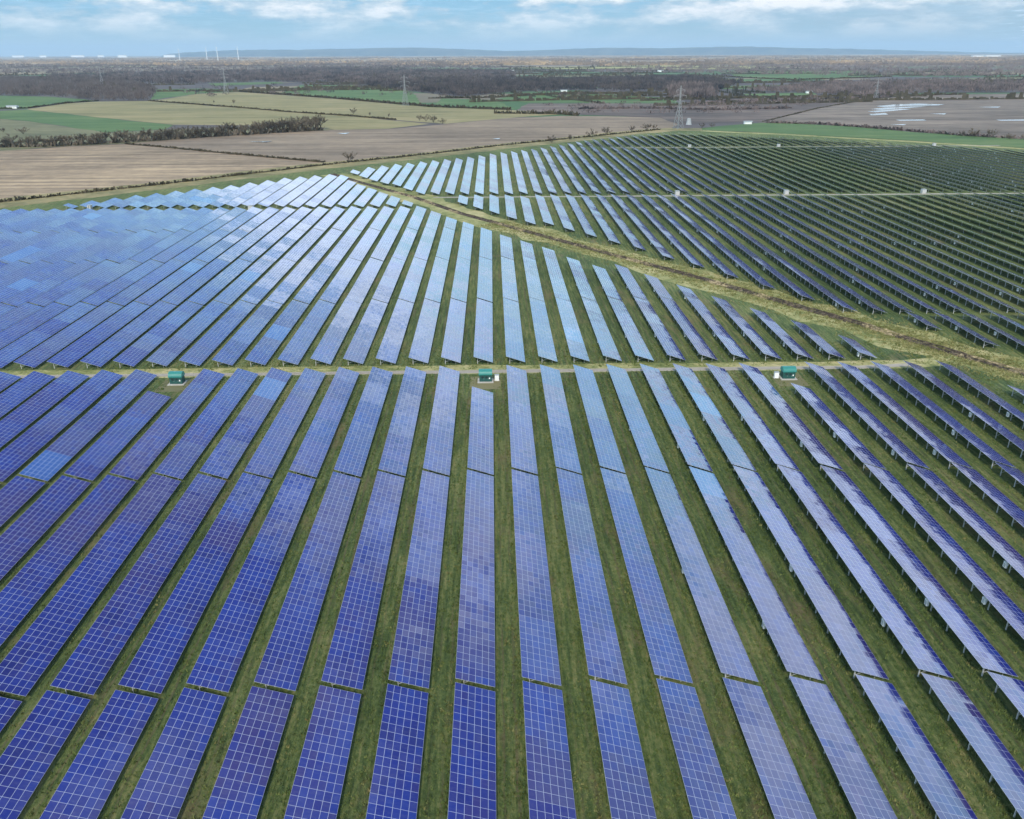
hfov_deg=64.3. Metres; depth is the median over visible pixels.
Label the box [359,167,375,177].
solar row
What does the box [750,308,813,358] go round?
solar table
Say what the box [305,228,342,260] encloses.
solar table
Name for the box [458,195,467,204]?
solar row
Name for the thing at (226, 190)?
solar table
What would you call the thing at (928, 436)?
solar table
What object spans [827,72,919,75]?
meadow
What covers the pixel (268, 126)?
bare tree
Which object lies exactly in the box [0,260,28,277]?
solar table
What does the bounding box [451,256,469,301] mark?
solar table
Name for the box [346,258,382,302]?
solar table
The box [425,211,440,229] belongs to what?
solar table
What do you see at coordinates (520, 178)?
solar row
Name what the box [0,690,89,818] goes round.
solar table
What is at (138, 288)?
solar table
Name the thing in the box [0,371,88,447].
solar table
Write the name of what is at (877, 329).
ditch
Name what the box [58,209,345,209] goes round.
gravel track
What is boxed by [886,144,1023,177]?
solar row
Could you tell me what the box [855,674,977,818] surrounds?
solar table
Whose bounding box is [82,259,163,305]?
solar table
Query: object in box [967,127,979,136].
bare bush
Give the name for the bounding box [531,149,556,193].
solar row
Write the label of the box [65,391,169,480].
solar table
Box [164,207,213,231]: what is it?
solar table
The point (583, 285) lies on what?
solar table
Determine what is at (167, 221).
solar table
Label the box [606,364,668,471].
solar table
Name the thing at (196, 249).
solar table
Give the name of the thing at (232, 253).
solar table
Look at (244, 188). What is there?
solar table
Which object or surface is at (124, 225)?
solar table
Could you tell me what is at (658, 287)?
solar table
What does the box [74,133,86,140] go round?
bare tree
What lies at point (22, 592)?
solar table
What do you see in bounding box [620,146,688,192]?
solar row
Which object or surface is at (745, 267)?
solar row
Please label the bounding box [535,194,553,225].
solar row
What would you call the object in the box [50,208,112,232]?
solar table
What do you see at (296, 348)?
solar table
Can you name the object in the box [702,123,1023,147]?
green verge
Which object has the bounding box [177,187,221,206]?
solar table
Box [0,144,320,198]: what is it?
ploughed field
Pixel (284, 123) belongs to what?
bare tree
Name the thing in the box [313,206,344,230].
solar table
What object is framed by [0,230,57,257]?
solar table
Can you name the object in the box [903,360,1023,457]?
solar table
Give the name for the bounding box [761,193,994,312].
solar row
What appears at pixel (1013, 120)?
flood water
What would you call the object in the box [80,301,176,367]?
solar table
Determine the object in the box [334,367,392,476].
solar table
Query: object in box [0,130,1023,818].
solar farm ground
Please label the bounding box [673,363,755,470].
solar table
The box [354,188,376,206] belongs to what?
solar table
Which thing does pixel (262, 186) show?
solar table
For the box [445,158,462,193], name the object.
solar row
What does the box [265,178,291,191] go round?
solar table
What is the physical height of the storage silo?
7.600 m
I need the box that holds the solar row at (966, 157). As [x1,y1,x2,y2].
[906,144,1023,170]
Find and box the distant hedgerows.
[0,61,1023,105]
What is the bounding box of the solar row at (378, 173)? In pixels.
[369,166,388,180]
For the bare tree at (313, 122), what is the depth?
917.96 m
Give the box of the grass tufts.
[0,340,1023,818]
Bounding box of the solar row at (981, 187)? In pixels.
[827,144,993,191]
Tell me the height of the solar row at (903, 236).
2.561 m
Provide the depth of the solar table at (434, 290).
305.21 m
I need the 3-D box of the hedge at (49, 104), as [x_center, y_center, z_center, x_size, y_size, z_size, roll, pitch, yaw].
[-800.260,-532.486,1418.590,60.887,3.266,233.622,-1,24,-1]
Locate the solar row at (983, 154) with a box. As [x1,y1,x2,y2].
[942,145,1023,163]
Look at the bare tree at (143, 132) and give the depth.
817.71 m
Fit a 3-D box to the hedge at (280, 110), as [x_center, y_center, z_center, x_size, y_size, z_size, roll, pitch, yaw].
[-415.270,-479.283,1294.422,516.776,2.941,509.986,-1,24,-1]
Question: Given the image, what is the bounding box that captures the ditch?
[331,173,1023,375]
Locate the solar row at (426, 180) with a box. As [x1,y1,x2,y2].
[416,160,438,194]
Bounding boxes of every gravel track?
[16,363,909,377]
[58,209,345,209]
[433,193,1023,197]
[635,145,999,147]
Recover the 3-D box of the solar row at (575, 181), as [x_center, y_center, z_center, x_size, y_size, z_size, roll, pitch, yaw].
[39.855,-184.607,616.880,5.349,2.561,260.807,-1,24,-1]
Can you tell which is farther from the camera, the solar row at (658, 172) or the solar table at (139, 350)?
the solar row at (658, 172)
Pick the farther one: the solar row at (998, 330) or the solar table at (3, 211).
the solar table at (3, 211)
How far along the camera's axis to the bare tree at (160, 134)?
819.66 m
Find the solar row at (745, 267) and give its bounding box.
[655,193,775,288]
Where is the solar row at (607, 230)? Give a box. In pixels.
[580,194,620,244]
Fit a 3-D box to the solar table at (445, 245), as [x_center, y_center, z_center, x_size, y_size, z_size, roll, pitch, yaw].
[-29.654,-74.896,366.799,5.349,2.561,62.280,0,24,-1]
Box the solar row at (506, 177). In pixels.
[500,152,512,193]
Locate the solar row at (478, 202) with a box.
[473,194,482,208]
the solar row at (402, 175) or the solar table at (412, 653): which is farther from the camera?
the solar row at (402, 175)
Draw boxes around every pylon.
[219,70,228,92]
[400,76,408,105]
[673,86,686,128]
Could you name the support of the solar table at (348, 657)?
on the solar farm ground at (994, 222)
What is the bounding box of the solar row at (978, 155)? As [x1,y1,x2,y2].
[927,144,1023,165]
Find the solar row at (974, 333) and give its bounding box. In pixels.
[933,311,1000,347]
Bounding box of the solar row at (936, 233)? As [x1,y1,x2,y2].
[836,193,1023,273]
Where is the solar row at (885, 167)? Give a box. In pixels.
[808,145,961,190]
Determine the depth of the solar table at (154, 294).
303.06 m
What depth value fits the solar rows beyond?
590.25 m
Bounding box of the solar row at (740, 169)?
[689,145,789,191]
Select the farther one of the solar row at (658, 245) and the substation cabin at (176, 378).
the solar row at (658, 245)
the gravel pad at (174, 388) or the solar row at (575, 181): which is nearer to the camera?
the gravel pad at (174, 388)
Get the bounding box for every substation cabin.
[167,371,187,385]
[477,369,493,382]
[779,366,797,379]
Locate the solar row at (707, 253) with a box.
[640,193,738,278]
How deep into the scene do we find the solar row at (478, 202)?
464.96 m
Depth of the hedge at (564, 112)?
1161.80 m
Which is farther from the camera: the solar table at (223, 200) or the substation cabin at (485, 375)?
the solar table at (223, 200)
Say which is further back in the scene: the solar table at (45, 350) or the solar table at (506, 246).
the solar table at (506, 246)
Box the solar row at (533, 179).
[521,150,541,193]
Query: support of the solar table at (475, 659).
on the solar farm ground at (994, 222)
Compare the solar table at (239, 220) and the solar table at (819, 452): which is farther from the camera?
the solar table at (239, 220)
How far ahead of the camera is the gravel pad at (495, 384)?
213.61 m
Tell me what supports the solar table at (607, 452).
on the solar farm ground at (994, 222)
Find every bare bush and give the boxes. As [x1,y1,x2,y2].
[5,133,17,140]
[342,151,356,160]
[586,129,597,136]
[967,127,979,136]
[987,128,998,136]
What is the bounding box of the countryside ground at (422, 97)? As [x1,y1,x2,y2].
[0,54,1023,160]
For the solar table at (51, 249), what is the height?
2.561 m
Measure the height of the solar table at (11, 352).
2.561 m
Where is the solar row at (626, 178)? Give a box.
[590,146,644,192]
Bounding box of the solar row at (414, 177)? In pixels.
[403,161,426,189]
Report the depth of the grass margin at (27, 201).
606.00 m
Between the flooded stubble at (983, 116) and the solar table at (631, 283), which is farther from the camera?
the flooded stubble at (983, 116)
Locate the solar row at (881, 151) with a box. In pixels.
[857,144,1023,188]
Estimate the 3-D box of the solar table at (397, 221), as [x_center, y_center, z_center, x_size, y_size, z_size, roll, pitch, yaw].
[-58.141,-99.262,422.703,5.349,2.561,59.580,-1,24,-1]
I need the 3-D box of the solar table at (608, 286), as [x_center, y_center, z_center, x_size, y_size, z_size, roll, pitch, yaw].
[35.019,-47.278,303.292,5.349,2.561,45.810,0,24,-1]
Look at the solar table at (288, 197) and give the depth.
481.56 m
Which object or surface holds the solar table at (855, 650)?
on the solar farm ground at (994, 222)
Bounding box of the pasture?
[0,119,330,150]
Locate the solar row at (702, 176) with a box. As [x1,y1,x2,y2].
[649,145,731,192]
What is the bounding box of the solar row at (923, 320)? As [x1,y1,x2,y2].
[905,311,941,330]
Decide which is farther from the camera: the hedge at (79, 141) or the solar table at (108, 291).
the hedge at (79, 141)
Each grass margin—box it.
[0,128,701,207]
[320,173,1023,383]
[703,130,1023,148]
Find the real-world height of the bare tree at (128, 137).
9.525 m
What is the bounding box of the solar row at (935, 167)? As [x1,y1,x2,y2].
[846,144,1019,190]
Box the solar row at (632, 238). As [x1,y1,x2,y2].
[596,194,645,251]
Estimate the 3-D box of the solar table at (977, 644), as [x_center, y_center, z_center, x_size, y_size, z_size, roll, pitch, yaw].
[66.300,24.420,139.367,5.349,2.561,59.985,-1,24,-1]
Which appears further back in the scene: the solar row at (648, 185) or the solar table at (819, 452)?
the solar row at (648, 185)
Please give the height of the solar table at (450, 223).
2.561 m
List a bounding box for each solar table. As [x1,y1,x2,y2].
[0,208,44,226]
[0,208,60,232]
[0,209,11,214]
[0,209,28,220]
[0,230,21,241]
[0,230,39,248]
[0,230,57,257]
[0,230,78,263]
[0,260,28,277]
[0,260,51,288]
[0,260,73,301]
[0,302,42,331]
[0,302,68,348]
[0,302,96,367]
[0,303,16,315]
[0,370,122,481]
[0,371,54,417]
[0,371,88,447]
[0,372,20,390]
[0,474,135,645]
[0,474,180,696]
[0,475,89,579]
[0,476,44,526]
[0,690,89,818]
[0,697,21,731]
[2,260,96,306]
[13,208,78,232]
[14,302,123,368]
[19,230,96,263]
[19,369,156,481]
[28,260,118,306]
[32,208,95,232]
[40,230,116,263]
[40,690,157,818]
[47,301,149,368]
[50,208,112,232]
[50,473,225,694]
[55,259,141,305]
[62,230,134,262]
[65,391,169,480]
[69,208,129,232]
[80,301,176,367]
[81,200,98,206]
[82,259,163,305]
[85,229,153,262]
[88,208,146,232]
[97,198,121,207]
[107,208,162,232]
[108,229,173,262]
[108,259,184,305]
[109,369,224,479]
[112,195,143,208]
[113,301,202,367]
[118,473,270,693]
[121,687,225,818]
[126,207,179,232]
[128,193,164,207]
[130,229,192,262]
[134,259,206,305]
[144,191,183,207]
[145,208,196,231]
[146,300,228,366]
[151,229,211,262]
[155,368,257,479]
[161,189,202,206]
[162,258,229,304]
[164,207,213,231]
[173,229,229,262]
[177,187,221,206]
[179,300,255,366]
[182,207,229,231]
[186,472,315,691]
[188,259,251,304]
[194,194,220,206]
[196,229,248,261]
[200,367,291,478]
[201,207,245,231]
[202,686,293,818]
[210,192,239,207]
[212,300,281,366]
[214,185,238,196]
[214,258,273,303]
[218,228,267,261]
[220,207,261,231]
[226,191,255,207]
[231,182,256,194]
[239,207,278,231]
[240,228,286,261]
[240,258,295,303]
[242,190,273,207]
[244,368,325,477]
[245,300,308,365]
[249,180,275,193]
[254,472,359,690]
[258,189,288,207]
[258,207,294,231]
[261,228,305,261]
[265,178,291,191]
[267,258,316,303]
[274,188,303,206]
[276,207,311,230]
[278,300,334,365]
[281,177,306,190]
[283,228,323,261]
[284,685,360,818]
[289,188,319,207]
[289,367,358,476]
[293,257,339,303]
[295,206,328,230]
[297,175,321,190]
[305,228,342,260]
[306,188,332,206]
[311,174,336,189]
[311,299,360,365]
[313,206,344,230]
[320,257,361,303]
[321,471,404,689]
[322,191,343,206]
[325,175,348,190]
[327,228,361,260]
[332,206,360,230]
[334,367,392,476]
[336,180,355,193]
[338,193,356,206]
[343,299,386,364]
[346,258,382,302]
[349,184,365,195]
[349,228,379,260]
[351,206,377,230]
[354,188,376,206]
[366,684,427,818]
[370,192,387,206]
[370,206,393,230]
[371,227,398,260]
[372,257,404,302]
[376,299,413,363]
[378,366,425,475]
[386,196,399,206]
[388,206,409,229]
[388,470,448,688]
[392,227,416,259]
[399,257,426,302]
[407,206,425,229]
[409,298,439,363]
[414,227,435,259]
[423,366,459,475]
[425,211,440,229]
[425,257,448,301]
[436,227,454,259]
[441,298,465,363]
[444,217,456,229]
[448,682,495,818]
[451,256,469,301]
[455,470,494,686]
[458,227,472,259]
[467,387,493,474]
[474,298,492,363]
[477,256,491,301]
[479,228,491,259]
[500,235,513,259]
[501,256,517,301]
[503,298,524,361]
[506,365,537,473]
[512,469,560,685]
[520,240,534,258]
[523,256,543,300]
[523,681,575,818]
[529,297,556,361]
[540,365,581,473]
[542,247,556,258]
[544,256,569,300]
[555,297,588,360]
[556,468,626,684]
[567,257,595,300]
[573,365,624,472]
[582,297,621,360]
[590,679,655,818]
[592,265,621,301]
[600,468,692,682]
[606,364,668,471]
[608,297,653,360]
[615,264,647,300]
[633,296,685,359]
[640,364,712,472]
[644,274,672,299]
[645,467,758,681]
[656,678,736,818]
[660,296,717,360]
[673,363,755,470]
[676,284,698,300]
[686,296,749,360]
[689,466,823,680]
[706,363,798,471]
[712,296,780,360]
[723,678,816,818]
[733,466,888,679]
[739,363,842,469]
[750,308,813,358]
[777,465,953,677]
[789,676,896,818]
[791,320,845,359]
[791,383,885,469]
[806,362,929,469]
[820,465,1017,676]
[837,361,971,468]
[839,335,876,359]
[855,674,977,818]
[864,463,1023,638]
[871,361,1014,467]
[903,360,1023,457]
[908,464,1023,577]
[922,673,1023,818]
[937,361,1023,428]
[952,463,1023,526]
[987,671,1023,718]
[995,462,1023,486]
[1008,385,1023,403]
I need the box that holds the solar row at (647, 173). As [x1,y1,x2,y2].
[609,145,673,192]
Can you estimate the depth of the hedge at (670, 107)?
1253.42 m
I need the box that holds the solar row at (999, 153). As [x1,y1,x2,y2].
[972,147,1023,158]
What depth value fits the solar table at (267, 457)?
186.33 m
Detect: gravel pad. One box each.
[154,379,193,391]
[470,376,500,388]
[769,374,809,385]
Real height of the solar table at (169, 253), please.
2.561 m
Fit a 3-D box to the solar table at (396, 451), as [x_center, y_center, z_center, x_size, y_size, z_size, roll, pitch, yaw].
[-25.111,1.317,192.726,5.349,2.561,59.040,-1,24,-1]
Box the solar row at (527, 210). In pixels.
[520,196,535,223]
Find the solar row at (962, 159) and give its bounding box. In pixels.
[896,144,1023,173]
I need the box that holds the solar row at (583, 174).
[559,145,600,192]
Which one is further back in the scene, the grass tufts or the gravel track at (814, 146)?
the gravel track at (814, 146)
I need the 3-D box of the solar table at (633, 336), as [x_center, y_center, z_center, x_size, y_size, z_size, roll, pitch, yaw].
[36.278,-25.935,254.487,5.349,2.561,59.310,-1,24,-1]
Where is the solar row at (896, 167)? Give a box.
[818,145,976,190]
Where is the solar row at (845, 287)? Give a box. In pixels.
[701,193,886,313]
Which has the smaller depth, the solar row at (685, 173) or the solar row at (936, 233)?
the solar row at (936, 233)
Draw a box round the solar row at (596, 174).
[568,143,614,193]
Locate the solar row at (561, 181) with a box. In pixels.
[541,148,571,194]
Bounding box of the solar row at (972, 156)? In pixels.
[916,144,1023,169]
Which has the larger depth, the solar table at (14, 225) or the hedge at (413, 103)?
the hedge at (413, 103)
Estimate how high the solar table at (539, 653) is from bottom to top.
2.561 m
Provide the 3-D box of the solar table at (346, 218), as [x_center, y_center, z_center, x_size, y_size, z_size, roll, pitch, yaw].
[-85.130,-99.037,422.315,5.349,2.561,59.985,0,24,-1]
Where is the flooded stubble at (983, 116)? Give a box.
[759,93,1023,136]
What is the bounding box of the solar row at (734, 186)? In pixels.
[660,146,745,191]
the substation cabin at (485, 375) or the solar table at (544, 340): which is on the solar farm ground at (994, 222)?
the solar table at (544, 340)
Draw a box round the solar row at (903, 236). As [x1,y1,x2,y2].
[807,193,1023,293]
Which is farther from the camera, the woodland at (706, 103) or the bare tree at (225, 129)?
the woodland at (706, 103)
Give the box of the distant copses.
[0,55,1023,65]
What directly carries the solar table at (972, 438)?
on the solar farm ground at (994, 222)
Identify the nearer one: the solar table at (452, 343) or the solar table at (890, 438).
the solar table at (890, 438)
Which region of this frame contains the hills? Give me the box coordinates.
[160,46,1023,56]
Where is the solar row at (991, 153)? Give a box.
[956,146,1023,161]
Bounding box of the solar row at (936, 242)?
[820,192,1023,283]
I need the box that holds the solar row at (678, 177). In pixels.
[629,145,703,193]
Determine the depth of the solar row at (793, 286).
345.39 m
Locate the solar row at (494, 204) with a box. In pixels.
[489,195,498,214]
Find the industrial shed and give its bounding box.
[6,105,18,108]
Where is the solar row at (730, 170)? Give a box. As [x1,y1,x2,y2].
[681,146,775,191]
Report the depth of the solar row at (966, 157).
650.97 m
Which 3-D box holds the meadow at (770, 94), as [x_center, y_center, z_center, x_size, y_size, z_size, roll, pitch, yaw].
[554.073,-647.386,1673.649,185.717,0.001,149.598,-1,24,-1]
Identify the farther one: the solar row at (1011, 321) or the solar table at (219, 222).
the solar table at (219, 222)
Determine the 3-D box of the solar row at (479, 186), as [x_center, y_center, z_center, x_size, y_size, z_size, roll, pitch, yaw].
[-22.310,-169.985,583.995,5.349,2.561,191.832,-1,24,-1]
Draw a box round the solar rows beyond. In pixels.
[0,132,1023,317]
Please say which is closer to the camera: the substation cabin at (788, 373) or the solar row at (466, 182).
the substation cabin at (788, 373)
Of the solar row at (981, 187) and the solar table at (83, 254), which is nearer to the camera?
the solar table at (83, 254)
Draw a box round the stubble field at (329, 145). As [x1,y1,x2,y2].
[134,116,676,161]
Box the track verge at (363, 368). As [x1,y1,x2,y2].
[0,357,956,377]
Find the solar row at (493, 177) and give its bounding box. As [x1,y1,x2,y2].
[490,154,497,193]
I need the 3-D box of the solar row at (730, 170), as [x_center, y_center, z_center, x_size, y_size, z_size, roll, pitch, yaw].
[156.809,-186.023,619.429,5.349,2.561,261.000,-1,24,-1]
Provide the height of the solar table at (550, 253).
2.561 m
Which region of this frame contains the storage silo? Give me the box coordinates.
[686,118,691,124]
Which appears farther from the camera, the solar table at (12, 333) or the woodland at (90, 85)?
the woodland at (90, 85)
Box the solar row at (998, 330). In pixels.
[961,311,1023,348]
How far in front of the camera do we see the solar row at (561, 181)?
577.78 m
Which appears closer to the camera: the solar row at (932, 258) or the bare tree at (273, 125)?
the solar row at (932, 258)
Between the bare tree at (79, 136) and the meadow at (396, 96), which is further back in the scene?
the meadow at (396, 96)
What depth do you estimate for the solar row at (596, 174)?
588.60 m
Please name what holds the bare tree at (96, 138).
on the pasture
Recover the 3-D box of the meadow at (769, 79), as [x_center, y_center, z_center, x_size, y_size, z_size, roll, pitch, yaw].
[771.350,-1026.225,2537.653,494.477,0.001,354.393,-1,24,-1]
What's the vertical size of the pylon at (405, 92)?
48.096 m
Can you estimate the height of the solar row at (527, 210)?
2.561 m
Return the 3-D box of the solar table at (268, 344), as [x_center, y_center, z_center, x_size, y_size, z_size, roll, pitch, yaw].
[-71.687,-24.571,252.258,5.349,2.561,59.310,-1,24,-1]
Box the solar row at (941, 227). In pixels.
[851,193,1023,262]
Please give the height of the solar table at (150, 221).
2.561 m
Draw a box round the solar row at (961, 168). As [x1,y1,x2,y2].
[866,144,1023,184]
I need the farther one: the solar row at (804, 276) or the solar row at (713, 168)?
the solar row at (713, 168)
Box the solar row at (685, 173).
[641,146,717,192]
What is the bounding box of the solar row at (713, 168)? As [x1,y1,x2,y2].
[671,146,760,192]
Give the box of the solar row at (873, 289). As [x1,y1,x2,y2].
[716,193,912,313]
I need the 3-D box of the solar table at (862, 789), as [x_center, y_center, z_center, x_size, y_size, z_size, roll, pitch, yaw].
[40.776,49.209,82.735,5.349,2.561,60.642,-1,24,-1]
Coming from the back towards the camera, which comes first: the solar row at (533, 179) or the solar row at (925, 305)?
the solar row at (533, 179)
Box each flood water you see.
[867,109,907,111]
[875,106,922,109]
[878,104,942,106]
[1000,119,1023,120]
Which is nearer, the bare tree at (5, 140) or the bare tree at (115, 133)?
the bare tree at (5, 140)
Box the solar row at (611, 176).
[580,146,629,193]
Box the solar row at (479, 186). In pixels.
[475,155,484,194]
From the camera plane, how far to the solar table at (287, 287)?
303.99 m
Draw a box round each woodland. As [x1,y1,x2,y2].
[0,61,512,73]
[0,73,157,99]
[45,66,516,83]
[180,81,623,96]
[542,94,866,113]
[588,60,1023,76]
[666,78,718,98]
[747,76,1023,94]
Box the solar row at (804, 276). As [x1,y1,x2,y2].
[687,194,856,312]
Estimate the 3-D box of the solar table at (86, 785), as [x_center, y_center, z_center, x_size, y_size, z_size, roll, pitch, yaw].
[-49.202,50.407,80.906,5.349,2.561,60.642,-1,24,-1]
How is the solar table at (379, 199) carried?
on the solar farm ground at (994, 222)
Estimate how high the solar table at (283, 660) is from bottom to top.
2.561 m
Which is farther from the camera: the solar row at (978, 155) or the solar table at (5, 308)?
the solar row at (978, 155)
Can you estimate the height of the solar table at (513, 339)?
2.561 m
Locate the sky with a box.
[0,0,1023,55]
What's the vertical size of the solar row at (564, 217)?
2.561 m
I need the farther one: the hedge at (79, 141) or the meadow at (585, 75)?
the meadow at (585, 75)
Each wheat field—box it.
[0,96,93,108]
[0,110,171,131]
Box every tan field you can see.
[28,101,425,129]
[159,92,556,123]
[521,65,771,68]
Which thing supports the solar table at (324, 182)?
on the solar farm ground at (994, 222)
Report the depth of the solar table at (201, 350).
247.27 m
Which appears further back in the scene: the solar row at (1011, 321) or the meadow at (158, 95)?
the meadow at (158, 95)
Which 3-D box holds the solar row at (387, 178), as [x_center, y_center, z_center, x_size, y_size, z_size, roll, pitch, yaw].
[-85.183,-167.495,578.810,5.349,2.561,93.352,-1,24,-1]
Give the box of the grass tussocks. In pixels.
[477,220,1023,385]
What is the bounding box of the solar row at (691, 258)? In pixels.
[626,194,703,268]
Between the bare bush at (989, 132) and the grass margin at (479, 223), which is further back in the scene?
the bare bush at (989, 132)
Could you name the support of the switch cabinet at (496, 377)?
on the gravel pad at (495, 384)
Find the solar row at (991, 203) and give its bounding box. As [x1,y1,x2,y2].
[955,192,1023,215]
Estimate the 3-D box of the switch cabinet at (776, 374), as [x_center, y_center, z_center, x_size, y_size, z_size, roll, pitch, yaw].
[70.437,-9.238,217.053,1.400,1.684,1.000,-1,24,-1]
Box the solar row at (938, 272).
[776,193,1019,312]
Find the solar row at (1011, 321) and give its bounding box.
[988,310,1023,331]
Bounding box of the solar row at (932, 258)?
[790,192,1023,304]
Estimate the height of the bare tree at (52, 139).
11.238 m
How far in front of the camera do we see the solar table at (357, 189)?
507.53 m
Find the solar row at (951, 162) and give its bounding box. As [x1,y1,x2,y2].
[876,144,1023,181]
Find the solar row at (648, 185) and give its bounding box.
[600,146,659,193]
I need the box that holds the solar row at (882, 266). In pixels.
[746,193,966,313]
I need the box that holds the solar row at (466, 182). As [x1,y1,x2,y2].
[460,157,473,194]
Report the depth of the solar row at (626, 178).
587.02 m
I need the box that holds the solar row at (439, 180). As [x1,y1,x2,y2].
[430,159,450,193]
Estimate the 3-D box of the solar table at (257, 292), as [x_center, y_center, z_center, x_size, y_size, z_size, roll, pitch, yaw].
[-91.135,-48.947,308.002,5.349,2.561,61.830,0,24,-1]
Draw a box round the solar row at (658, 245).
[611,194,673,258]
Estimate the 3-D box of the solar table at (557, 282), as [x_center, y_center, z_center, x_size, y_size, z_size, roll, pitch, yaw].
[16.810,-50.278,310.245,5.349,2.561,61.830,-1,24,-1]
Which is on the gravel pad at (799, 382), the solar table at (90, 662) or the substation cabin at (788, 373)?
the substation cabin at (788, 373)
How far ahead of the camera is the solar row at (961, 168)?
608.74 m
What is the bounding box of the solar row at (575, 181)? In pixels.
[550,146,586,194]
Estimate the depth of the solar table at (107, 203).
466.06 m
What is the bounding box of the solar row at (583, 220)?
[565,194,596,236]
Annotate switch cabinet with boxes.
[494,374,499,380]
[773,371,779,377]
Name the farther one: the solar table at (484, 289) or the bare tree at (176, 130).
the bare tree at (176, 130)
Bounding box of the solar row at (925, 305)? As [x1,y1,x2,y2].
[731,193,939,313]
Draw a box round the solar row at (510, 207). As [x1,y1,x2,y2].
[505,195,516,218]
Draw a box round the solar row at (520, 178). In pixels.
[511,151,527,194]
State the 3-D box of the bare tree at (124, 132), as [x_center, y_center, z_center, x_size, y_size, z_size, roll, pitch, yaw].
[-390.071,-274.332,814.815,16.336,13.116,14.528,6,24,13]
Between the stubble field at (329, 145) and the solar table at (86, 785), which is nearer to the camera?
the solar table at (86, 785)
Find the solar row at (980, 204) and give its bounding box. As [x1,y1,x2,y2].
[940,192,1023,220]
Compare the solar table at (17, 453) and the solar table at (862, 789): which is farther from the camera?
the solar table at (17, 453)
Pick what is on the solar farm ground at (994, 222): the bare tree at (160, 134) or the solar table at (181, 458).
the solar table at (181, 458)
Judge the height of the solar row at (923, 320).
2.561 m
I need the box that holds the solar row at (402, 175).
[392,163,413,185]
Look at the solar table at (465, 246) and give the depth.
363.21 m
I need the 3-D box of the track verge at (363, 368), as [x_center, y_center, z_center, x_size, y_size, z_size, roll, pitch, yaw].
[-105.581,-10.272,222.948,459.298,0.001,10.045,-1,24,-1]
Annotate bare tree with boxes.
[0,137,10,143]
[18,135,29,144]
[28,135,40,143]
[47,135,58,142]
[58,134,71,142]
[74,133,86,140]
[90,133,104,143]
[98,130,110,140]
[113,131,123,138]
[116,129,129,138]
[124,134,133,140]
[127,131,140,137]
[138,128,150,136]
[154,130,164,140]
[161,128,173,136]
[165,126,181,135]
[173,129,184,138]
[185,126,197,136]
[192,124,206,137]
[205,128,216,136]
[210,125,221,136]
[217,125,229,134]
[220,122,233,129]
[237,124,248,133]
[252,120,266,133]
[262,120,272,128]
[269,121,282,132]
[274,117,289,128]
[286,120,299,131]
[288,116,303,126]
[297,120,307,131]
[302,114,318,123]
[305,117,319,130]
[310,114,327,125]
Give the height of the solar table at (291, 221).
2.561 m
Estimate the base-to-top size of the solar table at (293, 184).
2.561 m
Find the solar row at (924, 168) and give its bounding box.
[839,145,1005,190]
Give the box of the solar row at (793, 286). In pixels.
[672,194,814,300]
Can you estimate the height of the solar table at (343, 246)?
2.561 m
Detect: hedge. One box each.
[0,99,98,108]
[0,125,323,147]
[0,169,272,201]
[124,143,324,162]
[148,100,396,119]
[239,90,510,109]
[272,128,660,170]
[311,86,396,88]
[428,90,643,97]
[494,109,579,115]
[580,105,791,109]
[685,94,891,102]
[726,75,891,79]
[762,96,902,121]
[765,120,1022,138]
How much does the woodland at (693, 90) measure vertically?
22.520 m
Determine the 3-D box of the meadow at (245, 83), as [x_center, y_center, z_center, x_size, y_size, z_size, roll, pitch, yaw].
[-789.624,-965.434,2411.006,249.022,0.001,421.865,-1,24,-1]
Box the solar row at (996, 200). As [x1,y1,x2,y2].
[969,191,1023,207]
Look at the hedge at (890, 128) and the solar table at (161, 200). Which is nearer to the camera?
the solar table at (161, 200)
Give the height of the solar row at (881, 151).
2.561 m
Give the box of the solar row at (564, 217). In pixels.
[550,194,574,230]
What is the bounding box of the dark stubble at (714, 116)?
[517,97,865,123]
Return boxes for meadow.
[151,88,264,99]
[208,82,281,85]
[282,85,420,103]
[436,98,515,109]
[499,92,676,102]
[532,74,644,76]
[723,78,822,80]
[723,85,786,88]
[727,69,876,77]
[745,92,815,95]
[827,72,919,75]
[918,77,1022,79]
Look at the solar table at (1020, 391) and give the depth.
203.87 m
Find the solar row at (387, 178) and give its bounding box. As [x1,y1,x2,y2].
[380,164,401,184]
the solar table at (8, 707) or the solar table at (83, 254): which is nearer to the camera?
the solar table at (8, 707)
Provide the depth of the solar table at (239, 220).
418.13 m
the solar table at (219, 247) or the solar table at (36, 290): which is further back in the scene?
the solar table at (219, 247)
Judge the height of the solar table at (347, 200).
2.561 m

